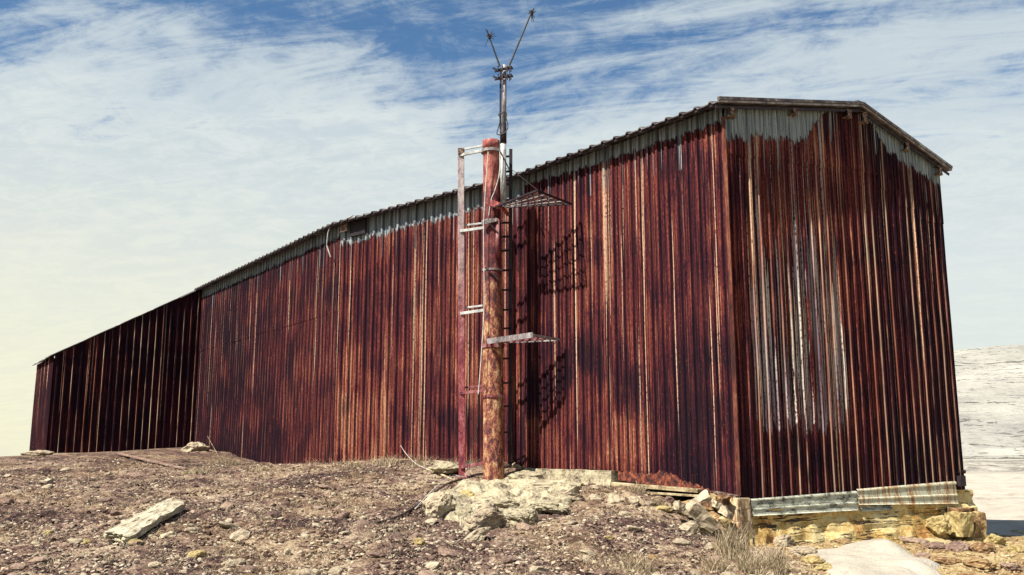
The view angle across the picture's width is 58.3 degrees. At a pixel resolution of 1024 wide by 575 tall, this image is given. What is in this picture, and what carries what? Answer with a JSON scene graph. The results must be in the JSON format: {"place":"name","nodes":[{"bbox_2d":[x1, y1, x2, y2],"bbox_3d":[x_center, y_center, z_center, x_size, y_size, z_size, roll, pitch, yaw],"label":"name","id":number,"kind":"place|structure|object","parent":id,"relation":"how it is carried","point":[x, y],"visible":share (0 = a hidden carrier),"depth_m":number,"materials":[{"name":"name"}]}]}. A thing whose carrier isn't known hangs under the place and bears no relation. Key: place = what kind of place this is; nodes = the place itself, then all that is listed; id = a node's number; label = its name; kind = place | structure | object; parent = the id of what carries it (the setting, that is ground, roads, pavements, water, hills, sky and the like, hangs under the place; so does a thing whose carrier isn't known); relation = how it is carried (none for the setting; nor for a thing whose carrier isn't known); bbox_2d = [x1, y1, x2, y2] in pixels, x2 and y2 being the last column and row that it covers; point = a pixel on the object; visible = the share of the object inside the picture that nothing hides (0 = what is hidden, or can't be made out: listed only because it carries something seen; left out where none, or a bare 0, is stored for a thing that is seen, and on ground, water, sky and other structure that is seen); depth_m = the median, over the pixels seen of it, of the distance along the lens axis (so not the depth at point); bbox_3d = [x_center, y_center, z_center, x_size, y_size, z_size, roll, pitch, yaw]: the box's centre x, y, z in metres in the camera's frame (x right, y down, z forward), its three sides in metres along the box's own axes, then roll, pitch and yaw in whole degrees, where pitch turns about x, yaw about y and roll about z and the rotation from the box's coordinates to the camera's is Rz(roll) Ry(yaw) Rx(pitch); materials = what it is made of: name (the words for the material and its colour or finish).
{"place":"outdoors","nodes":[
{"label":"outdoors","id":0,"kind":"place"},
{"bbox_2d":[0,447,1023,574],"bbox_3d":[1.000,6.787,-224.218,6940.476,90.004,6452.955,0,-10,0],"label":"ground","id":1,"kind":"structure","parent":0,"point":[176,456],"depth_m":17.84,"materials":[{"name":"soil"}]},
{"bbox_2d":[0,497,13,504],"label":"rock","id":2,"kind":"object","parent":1,"relation":"on","point":[8,500],"visible":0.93,"depth_m":18.19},
{"bbox_2d":[8,563,28,570],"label":"stone","id":3,"kind":"object","parent":1,"relation":"on","point":[17,566],"visible":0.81,"depth_m":13.46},
{"bbox_2d":[20,450,53,455],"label":"rock","id":4,"kind":"object","parent":1,"relation":"on","point":[37,453],"visible":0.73,"depth_m":36.56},
{"bbox_2d":[28,556,47,562],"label":"stone","id":5,"kind":"object","parent":1,"relation":"on","point":[41,558],"visible":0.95,"depth_m":13.95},
{"bbox_2d":[67,538,82,543],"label":"stone","id":6,"kind":"object","parent":1,"relation":"on","point":[76,541],"visible":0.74,"depth_m":15.08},
{"bbox_2d":[29,289,201,452],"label":"shed","id":7,"kind":"structure","parent":1,"relation":"on","point":[129,384],"depth_m":42.10,"materials":[{"name":"metal"}]},
{"bbox_2d":[126,538,143,545],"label":"rock","id":8,"kind":"object","parent":1,"relation":"on","point":[131,540],"visible":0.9,"depth_m":15.00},
{"bbox_2d":[130,472,146,476],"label":"stone","id":9,"kind":"object","parent":1,"relation":"on","point":[136,474],"visible":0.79,"depth_m":25.04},
{"bbox_2d":[135,498,149,503],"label":"stone","id":10,"kind":"object","parent":1,"relation":"on","point":[143,500],"visible":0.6,"depth_m":18.52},
{"bbox_2d":[101,498,186,543],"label":"concrete slab","id":11,"kind":"structure","parent":1,"relation":"on","point":[137,525],"depth_m":15.83,"materials":[{"name":"concrete"}]},
{"bbox_2d":[117,453,189,469],"bbox_3d":[-12.451,5.926,31.450,0.160,0.462,9.467,7,-12,-34],"label":"board","id":12,"kind":"object","parent":1,"relation":"on","point":[157,462],"visible":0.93,"depth_m":30.54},
{"bbox_2d":[148,561,161,567],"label":"stone","id":13,"kind":"object","parent":1,"relation":"on","point":[155,564],"visible":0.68,"depth_m":13.52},
{"bbox_2d":[159,531,175,538],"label":"stone","id":14,"kind":"object","parent":1,"relation":"on","point":[168,534],"visible":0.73,"depth_m":15.46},
{"bbox_2d":[168,490,188,494],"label":"stone","id":15,"kind":"object","parent":1,"relation":"on","point":[180,492],"visible":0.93,"depth_m":20.16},
{"bbox_2d":[184,527,200,532],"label":"stone","id":16,"kind":"object","parent":1,"relation":"on","point":[191,530],"visible":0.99,"depth_m":15.78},
{"bbox_2d":[181,442,209,452],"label":"rock","id":17,"kind":"object","parent":1,"relation":"on","point":[192,447],"visible":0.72,"depth_m":38.68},
{"bbox_2d":[187,550,205,558],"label":"rock","id":18,"kind":"object","parent":1,"relation":"on","point":[199,553],"visible":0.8,"depth_m":14.34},
{"bbox_2d":[179,464,219,474],"bbox_3d":[-8.575,4.979,25.023,1.255,0.349,1.054,0,-10,0],"label":"grass tuft","id":19,"kind":"object","parent":1,"relation":"on","point":[196,471],"visible":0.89,"depth_m":24.94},
{"bbox_2d":[205,455,241,464],"bbox_3d":[-10.095,6.036,32.138,1.364,0.428,1.245,0,-10,0],"label":"grass tuft","id":20,"kind":"object","parent":1,"relation":"on","point":[221,461],"visible":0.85,"depth_m":32.11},
{"bbox_2d":[220,502,232,508],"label":"stone","id":21,"kind":"object","parent":1,"relation":"on","point":[229,505],"visible":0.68,"depth_m":17.74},
{"bbox_2d":[219,521,239,528],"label":"stone","id":22,"kind":"object","parent":1,"relation":"on","point":[226,524],"visible":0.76,"depth_m":16.09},
{"bbox_2d":[227,558,246,566],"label":"stone","id":23,"kind":"object","parent":1,"relation":"on","point":[240,561],"visible":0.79,"depth_m":13.79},
{"bbox_2d":[230,529,250,540],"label":"stone","id":24,"kind":"object","parent":1,"relation":"on","point":[239,534],"visible":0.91,"depth_m":15.46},
{"bbox_2d":[239,565,256,569],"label":"stone","id":25,"kind":"object","parent":1,"relation":"on","point":[246,567],"visible":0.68,"depth_m":13.46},
{"bbox_2d":[245,464,277,473],"bbox_3d":[-6.878,4.943,25.023,0.981,0.247,0.870,0,-10,0],"label":"grass tuft","id":26,"kind":"object","parent":1,"relation":"on","point":[260,469],"visible":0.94,"depth_m":24.99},
{"bbox_2d":[266,511,281,517],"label":"stone","id":27,"kind":"object","parent":1,"relation":"on","point":[277,514],"visible":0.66,"depth_m":16.98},
{"bbox_2d":[283,546,290,554],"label":"rock","id":28,"kind":"object","parent":1,"relation":"on","point":[287,550],"visible":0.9,"depth_m":14.37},
{"bbox_2d":[297,568,315,574],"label":"stone","id":29,"kind":"object","parent":1,"relation":"on","point":[305,571],"visible":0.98,"depth_m":12.91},
{"bbox_2d":[328,566,343,574],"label":"stone","id":30,"kind":"object","parent":1,"relation":"on","point":[337,569],"visible":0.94,"depth_m":13.45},
{"bbox_2d":[334,511,349,517],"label":"stone","id":31,"kind":"object","parent":1,"relation":"on","point":[344,514],"visible":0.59,"depth_m":17.35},
{"bbox_2d":[342,461,364,467],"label":"grass tuft","id":32,"kind":"object","parent":1,"relation":"on","point":[355,465],"visible":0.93,"depth_m":25.51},
{"bbox_2d":[365,552,384,557],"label":"rock","id":33,"kind":"object","parent":1,"relation":"on","point":[370,554],"visible":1,"depth_m":14.32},
{"bbox_2d":[368,455,404,465],"bbox_3d":[-3.517,4.871,25.868,1.083,0.360,0.974,0,-10,0],"label":"grass tuft","id":34,"kind":"object","parent":1,"relation":"on","point":[388,462],"visible":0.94,"depth_m":25.85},
{"bbox_2d":[385,532,403,539],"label":"stone","id":35,"kind":"object","parent":1,"relation":"on","point":[397,534],"visible":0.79,"depth_m":15.35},
{"bbox_2d":[346,478,462,530],"bbox_3d":[-1.954,4.498,19.338,0.301,0.688,7.680,-2,-10,12],"label":"hose","id":36,"kind":"object","parent":1,"relation":"on","point":[411,508],"visible":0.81,"depth_m":18.47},
{"bbox_2d":[401,458,428,466],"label":"grass tuft","id":37,"kind":"object","parent":1,"relation":"on","point":[414,464],"visible":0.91,"depth_m":25.60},
{"bbox_2d":[414,537,424,546],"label":"rock","id":38,"kind":"object","parent":1,"relation":"on","point":[420,541],"visible":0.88,"depth_m":15.14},
{"bbox_2d":[418,570,438,574],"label":"stone","id":39,"kind":"object","parent":1,"relation":"on","point":[425,572],"visible":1,"depth_m":13.48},
{"bbox_2d":[425,518,436,524],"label":"stone","id":40,"kind":"object","parent":1,"relation":"on","point":[430,521],"visible":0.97,"depth_m":17.41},
{"bbox_2d":[425,561,438,569],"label":"stone","id":41,"kind":"object","parent":1,"relation":"on","point":[430,565],"visible":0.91,"depth_m":13.93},
{"bbox_2d":[422,491,457,518],"bbox_3d":[-1.467,4.425,18.547,0.672,0.612,0.674,8,-12,-37],"label":"boulder","id":42,"kind":"object","parent":1,"relation":"on","point":[439,504],"visible":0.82,"depth_m":18.32,"materials":[{"name":"stone"}]},
{"bbox_2d":[426,468,456,482],"bbox_3d":[-1.825,4.876,23.854,0.111,0.317,2.071,5,-11,-26],"label":"stick","id":43,"kind":"object","parent":1,"relation":"on","point":[443,475],"visible":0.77,"depth_m":23.82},
{"bbox_2d":[428,461,458,472],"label":"rock","id":44,"kind":"object","parent":1,"relation":"on","point":[445,467],"visible":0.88,"depth_m":23.92,"materials":[{"name":"stone"}]},
{"bbox_2d":[438,548,456,556],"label":"stone","id":45,"kind":"object","parent":1,"relation":"on","point":[445,552],"visible":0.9,"depth_m":14.66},
{"bbox_2d":[454,506,472,517],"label":"boulder","id":46,"kind":"object","parent":1,"relation":"on","point":[460,511],"visible":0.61,"depth_m":18.25,"materials":[{"name":"stone"}]},
{"bbox_2d":[460,490,477,496],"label":"boulder","id":47,"kind":"object","parent":1,"relation":"on","point":[469,493],"visible":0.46,"depth_m":20.57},
{"bbox_2d":[464,527,490,541],"bbox_3d":[-0.652,4.404,16.270,0.636,0.215,0.449,-18,-6,-13],"label":"boulder","id":48,"kind":"object","parent":1,"relation":"on","point":[478,534],"visible":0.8,"depth_m":16.16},
{"bbox_2d":[460,502,506,530],"bbox_3d":[-0.540,4.384,17.395,0.677,0.593,0.870,-5,-11,28],"label":"boulder","id":49,"kind":"object","parent":1,"relation":"on","point":[489,514],"visible":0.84,"depth_m":17.23,"materials":[{"name":"stone"}]},
{"bbox_2d":[488,497,519,507],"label":"boulder","id":50,"kind":"object","parent":1,"relation":"on","point":[505,502],"visible":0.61,"depth_m":19.95,"materials":[{"name":"stone"}]},
{"bbox_2d":[500,555,514,563],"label":"rock","id":51,"kind":"object","parent":1,"relation":"on","point":[505,559],"visible":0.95,"depth_m":14.27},
{"bbox_2d":[437,477,582,531],"bbox_3d":[-0.091,4.748,20.252,3.605,0.938,6.341,0,-10,0],"label":"rock outcrop","id":52,"kind":"object","parent":1,"relation":"on","point":[517,490],"visible":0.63,"depth_m":20.82,"materials":[{"name":"rock"}]},
{"bbox_2d":[456,8,571,480],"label":"steel column","id":53,"kind":"structure","parent":52,"relation":"on","point":[492,151],"depth_m":23.96,"materials":[{"name":"metal"}]},
{"bbox_2d":[502,506,538,525],"bbox_3d":[0.173,4.496,17.952,0.727,0.436,0.540,0,-10,-2],"label":"boulder","id":54,"kind":"object","parent":1,"relation":"on","point":[528,514],"visible":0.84,"depth_m":17.83,"materials":[{"name":"stone"}]},
{"bbox_2d":[516,522,531,530],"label":"stone","id":55,"kind":"object","parent":1,"relation":"on","point":[523,525],"visible":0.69,"depth_m":17.23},
{"bbox_2d":[505,470,545,478],"bbox_3d":[0.323,4.876,23.412,1.107,0.430,0.873,0,-10,0],"label":"concrete lump","id":56,"kind":"object","parent":1,"relation":"on","point":[522,474],"visible":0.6,"depth_m":23.20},
{"bbox_2d":[529,566,545,571],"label":"stone","id":57,"kind":"object","parent":1,"relation":"on","point":[536,568],"visible":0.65,"depth_m":13.59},
{"bbox_2d":[529,500,569,513],"bbox_3d":[0.802,4.686,19.584,0.927,0.278,0.895,6,-8,15],"label":"boulder","id":58,"kind":"object","parent":1,"relation":"on","point":[551,506],"visible":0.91,"depth_m":19.25,"materials":[{"name":"stone"}]},
{"bbox_2d":[525,479,586,487],"bbox_3d":[1.017,4.841,22.479,1.949,0.267,1.643,0,-10,0],"label":"concrete lump","id":59,"kind":"object","parent":1,"relation":"on","point":[540,483],"visible":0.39,"depth_m":21.93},
{"bbox_2d":[561,492,583,500],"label":"boulder","id":60,"kind":"object","parent":1,"relation":"on","point":[575,497],"visible":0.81,"depth_m":20.37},
{"bbox_2d":[524,468,622,486],"bbox_3d":[1.348,4.888,23.172,0.540,0.602,3.525,8,-13,-38],"label":"concrete ledge","id":61,"kind":"object","parent":1,"relation":"on","point":[602,477],"visible":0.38,"depth_m":22.47,"materials":[{"name":"concrete"}]},
{"bbox_2d":[194,96,965,515],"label":"warehouse","id":62,"kind":"structure","parent":1,"relation":"on","point":[742,296],"depth_m":22.96,"materials":[{"name":"brown metal"}]},
{"bbox_2d":[579,549,594,554],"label":"stone","id":63,"kind":"object","parent":1,"relation":"on","point":[585,551],"visible":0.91,"depth_m":15.02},
{"bbox_2d":[588,494,602,499],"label":"rock","id":64,"kind":"object","parent":1,"relation":"on","point":[594,497],"visible":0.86,"depth_m":20.11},
{"bbox_2d":[595,569,607,574],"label":"stone","id":65,"kind":"object","parent":1,"relation":"on","point":[601,571],"visible":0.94,"depth_m":13.67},
{"bbox_2d":[607,493,620,503],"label":"rock","id":66,"kind":"object","parent":1,"relation":"on","point":[613,498],"visible":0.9,"depth_m":19.69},
{"bbox_2d":[625,525,640,531],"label":"stone","id":67,"kind":"object","parent":1,"relation":"on","point":[632,528],"visible":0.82,"depth_m":16.43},
{"bbox_2d":[628,496,639,504],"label":"rock","id":68,"kind":"object","parent":1,"relation":"on","point":[632,500],"visible":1,"depth_m":19.59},
{"bbox_2d":[613,548,658,571],"bbox_3d":[1.915,4.295,14.423,0.882,0.376,0.838,0,-10,0],"label":"grass tuft","id":69,"kind":"object","parent":1,"relation":"on","point":[642,567],"visible":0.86,"depth_m":14.38,"materials":[{"name":"plant"}]},
{"bbox_2d":[621,482,650,493],"bbox_3d":[2.834,4.521,20.697,0.831,0.315,0.646,0,-10,0],"label":"grass tuft","id":70,"kind":"object","parent":1,"relation":"on","point":[637,490],"visible":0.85,"depth_m":20.65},
{"bbox_2d":[644,496,665,506],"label":"grass tuft","id":71,"kind":"object","parent":1,"relation":"on","point":[657,502],"visible":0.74,"depth_m":19.71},
{"bbox_2d":[656,506,672,511],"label":"rock","id":72,"kind":"object","parent":1,"relation":"on","point":[666,509],"visible":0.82,"depth_m":19.28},
{"bbox_2d":[666,495,674,505],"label":"rubble block","id":73,"kind":"object","parent":1,"relation":"on","point":[670,499],"depth_m":19.32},
{"bbox_2d":[610,482,739,497],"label":"timber sill","id":74,"kind":"structure","parent":1,"relation":"on","point":[680,489],"depth_m":20.24,"materials":[{"name":"wood"}]},
{"bbox_2d":[673,500,689,516],"bbox_3d":[3.506,4.532,18.809,0.397,0.259,0.340,25,-8,-7],"label":"rubble block","id":75,"kind":"object","parent":1,"relation":"on","point":[679,506],"depth_m":18.68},
{"bbox_2d":[672,538,690,545],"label":"rock","id":76,"kind":"object","parent":1,"relation":"on","point":[681,541],"visible":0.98,"depth_m":16.03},
{"bbox_2d":[678,520,699,534],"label":"rock","id":77,"kind":"object","parent":1,"relation":"on","point":[692,526],"visible":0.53,"depth_m":17.22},
{"bbox_2d":[685,499,719,532],"bbox_3d":[3.809,4.559,18.391,0.704,0.330,0.475,44,5,-2],"label":"rubble block","id":78,"kind":"object","parent":1,"relation":"on","point":[700,515],"depth_m":18.19,"materials":[{"name":"stone"}]},
{"bbox_2d":[700,501,712,511],"bbox_3d":[3.959,4.501,18.702,0.267,0.167,0.281,15,27,-15],"label":"rubble block","id":79,"kind":"object","parent":78,"relation":"on","point":[706,505],"depth_m":18.68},
{"bbox_2d":[708,511,720,518],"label":"rubble block","id":80,"kind":"object","parent":78,"relation":"on","point":[714,515],"depth_m":18.38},
{"bbox_2d":[705,542,713,549],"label":"rock","id":81,"kind":"object","parent":1,"relation":"on","point":[708,546],"visible":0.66,"depth_m":15.95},
{"bbox_2d":[699,553,737,572],"bbox_3d":[3.324,4.440,14.827,0.801,0.343,0.673,-6,-12,31],"label":"grass tuft","id":82,"kind":"object","parent":1,"relation":"on","point":[722,567],"visible":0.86,"depth_m":14.76,"materials":[{"name":"plant"}]},
{"bbox_2d":[717,516,731,527],"bbox_3d":[4.186,4.688,18.383,0.395,0.205,0.331,15,-2,-15],"label":"rubble block","id":83,"kind":"object","parent":1,"relation":"on","point":[722,520],"depth_m":18.26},
{"bbox_2d":[718,505,733,520],"bbox_3d":[4.357,4.569,18.580,0.267,0.230,0.287,22,2,-36],"label":"rubble block","id":84,"kind":"object","parent":83,"relation":"on","point":[723,510],"depth_m":18.52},
{"bbox_2d":[710,498,726,511],"bbox_3d":[4.222,4.480,18.802,0.333,0.210,0.283,35,-12,-19],"label":"rubble block","id":85,"kind":"object","parent":84,"relation":"on","point":[716,505],"depth_m":18.69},
{"bbox_2d":[688,489,711,502],"bbox_3d":[3.912,4.396,18.945,0.486,0.209,0.337,-27,11,-20],"label":"rubble block","id":86,"kind":"object","parent":85,"relation":"on","point":[703,495],"depth_m":18.91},
{"bbox_2d":[715,492,730,504],"bbox_3d":[4.369,4.382,18.939,0.294,0.230,0.291,-15,11,-14],"label":"rubble block","id":87,"kind":"object","parent":85,"relation":"on","point":[724,498],"depth_m":18.86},
{"bbox_2d":[704,519,754,561],"bbox_3d":[3.750,4.323,15.713,0.971,0.738,0.916,-6,-11,30],"label":"grass tuft","id":88,"kind":"object","parent":1,"relation":"on","point":[728,545],"visible":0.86,"depth_m":15.60,"materials":[{"name":"plant"}]},
{"bbox_2d":[726,498,754,545],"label":"brick pier","id":89,"kind":"structure","parent":1,"relation":"on","point":[740,509],"depth_m":18.91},
{"bbox_2d":[729,549,778,574],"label":"grass tuft","id":90,"kind":"object","parent":1,"relation":"on","point":[750,566],"visible":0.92,"depth_m":14.76,"materials":[{"name":"plant"}]},
{"bbox_2d":[754,537,796,574],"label":"grass tuft","id":91,"kind":"object","parent":1,"relation":"on","point":[778,563],"visible":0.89,"depth_m":14.76,"materials":[{"name":"plant"}]},
{"bbox_2d":[773,534,794,546],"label":"rock","id":92,"kind":"object","parent":1,"relation":"on","point":[782,538],"visible":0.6,"depth_m":19.20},
{"bbox_2d":[788,545,817,555],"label":"rock","id":93,"kind":"object","parent":1,"relation":"on","point":[801,550],"visible":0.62,"depth_m":17.47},
{"bbox_2d":[801,554,825,563],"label":"rock","id":94,"kind":"object","parent":1,"relation":"on","point":[815,559],"visible":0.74,"depth_m":16.35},
{"bbox_2d":[814,562,832,571],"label":"rock","id":95,"kind":"object","parent":1,"relation":"on","point":[825,566],"visible":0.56,"depth_m":15.42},
{"bbox_2d":[833,538,850,543],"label":"rock","id":96,"kind":"object","parent":1,"relation":"on","point":[842,540],"visible":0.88,"depth_m":20.00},
{"bbox_2d":[746,489,986,546],"bbox_3d":[8.431,5.601,21.328,8.600,1.568,1.101,7,-12,-33],"label":"stone foundation","id":97,"kind":"object","parent":1,"relation":"on","point":[908,520],"visible":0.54,"depth_m":20.91,"materials":[{"name":"stone"}]},
{"bbox_2d":[805,539,940,574],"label":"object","id":98,"kind":"object","parent":1,"relation":"on","point":[879,557],"visible":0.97,"depth_m":16.66,"materials":[{"name":"stone"}]},
{"bbox_2d":[899,536,927,543],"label":"rock","id":99,"kind":"object","parent":1,"relation":"on","point":[906,540],"visible":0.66,"depth_m":21.15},
{"bbox_2d":[913,552,930,557],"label":"rock","id":100,"kind":"object","parent":1,"relation":"on","point":[922,555],"visible":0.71,"depth_m":18.04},
{"bbox_2d":[922,541,944,549],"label":"rock","id":101,"kind":"object","parent":1,"relation":"on","point":[935,545],"visible":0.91,"depth_m":19.54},
{"bbox_2d":[925,515,951,534],"bbox_3d":[10.368,5.763,22.275,0.563,0.482,0.470,-6,-12,33],"label":"boulder","id":102,"kind":"object","parent":1,"relation":"on","point":[939,525],"visible":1,"depth_m":22.12,"materials":[{"name":"stone"}]},
{"bbox_2d":[930,556,961,564],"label":"rock","id":103,"kind":"object","parent":1,"relation":"on","point":[940,560],"visible":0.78,"depth_m":17.27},
{"bbox_2d":[945,541,969,551],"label":"rock","id":104,"kind":"object","parent":1,"relation":"on","point":[958,546],"visible":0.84,"depth_m":19.23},
{"bbox_2d":[944,511,974,536],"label":"foundation block","id":105,"kind":"structure","parent":1,"relation":"on","point":[962,524],"depth_m":22.35,"materials":[{"name":"stone"}]},
{"bbox_2d":[946,506,974,511],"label":"foundation block","id":106,"kind":"structure","parent":105,"relation":"on","point":[958,509],"depth_m":22.83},
{"bbox_2d":[972,511,986,537],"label":"foundation block","id":107,"kind":"structure","parent":1,"relation":"on","point":[980,525],"depth_m":22.68,"materials":[{"name":"stone"}]},
{"bbox_2d":[963,558,996,569],"bbox_3d":[8.666,5.135,17.001,0.588,0.227,0.487,-1,-10,7],"label":"rock","id":108,"kind":"object","parent":1,"relation":"on","point":[984,564],"visible":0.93,"depth_m":16.84,"materials":[{"name":"stone"}]},
{"bbox_2d":[969,542,995,553],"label":"rock","id":109,"kind":"object","parent":1,"relation":"on","point":[982,547],"visible":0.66,"depth_m":19.29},
{"bbox_2d":[964,473,1023,535],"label":"snow field","id":110,"kind":"structure","parent":1,"relation":"on","point":[998,499],"depth_m":44.20,"materials":[{"name":"snow"}]},
{"bbox_2d":[983,533,1006,545],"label":"rock","id":111,"kind":"object","parent":1,"relation":"on","point":[994,539],"visible":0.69,"depth_m":22.08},
{"bbox_2d":[999,562,1022,571],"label":"rock","id":112,"kind":"object","parent":1,"relation":"on","point":[1012,567],"visible":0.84,"depth_m":17.08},
{"bbox_2d":[1004,544,1023,552],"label":"rock","id":113,"kind":"object","parent":1,"relation":"on","point":[1014,548],"visible":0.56,"depth_m":19.74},
{"bbox_2d":[0,0,1023,456],"label":"sky","id":114,"kind":"structure","parent":0,"point":[152,151],"materials":[{"name":"blue"}]},
{"bbox_2d":[954,345,1023,458],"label":"hill","id":115,"kind":"structure","parent":0,"point":[990,387],"depth_m":286.80,"materials":[{"name":"snow"}]},
{"bbox_2d":[963,460,1023,471],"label":"haul road","id":116,"kind":"structure","parent":0,"point":[997,466],"depth_m":109.82,"materials":[{"name":"snow"}]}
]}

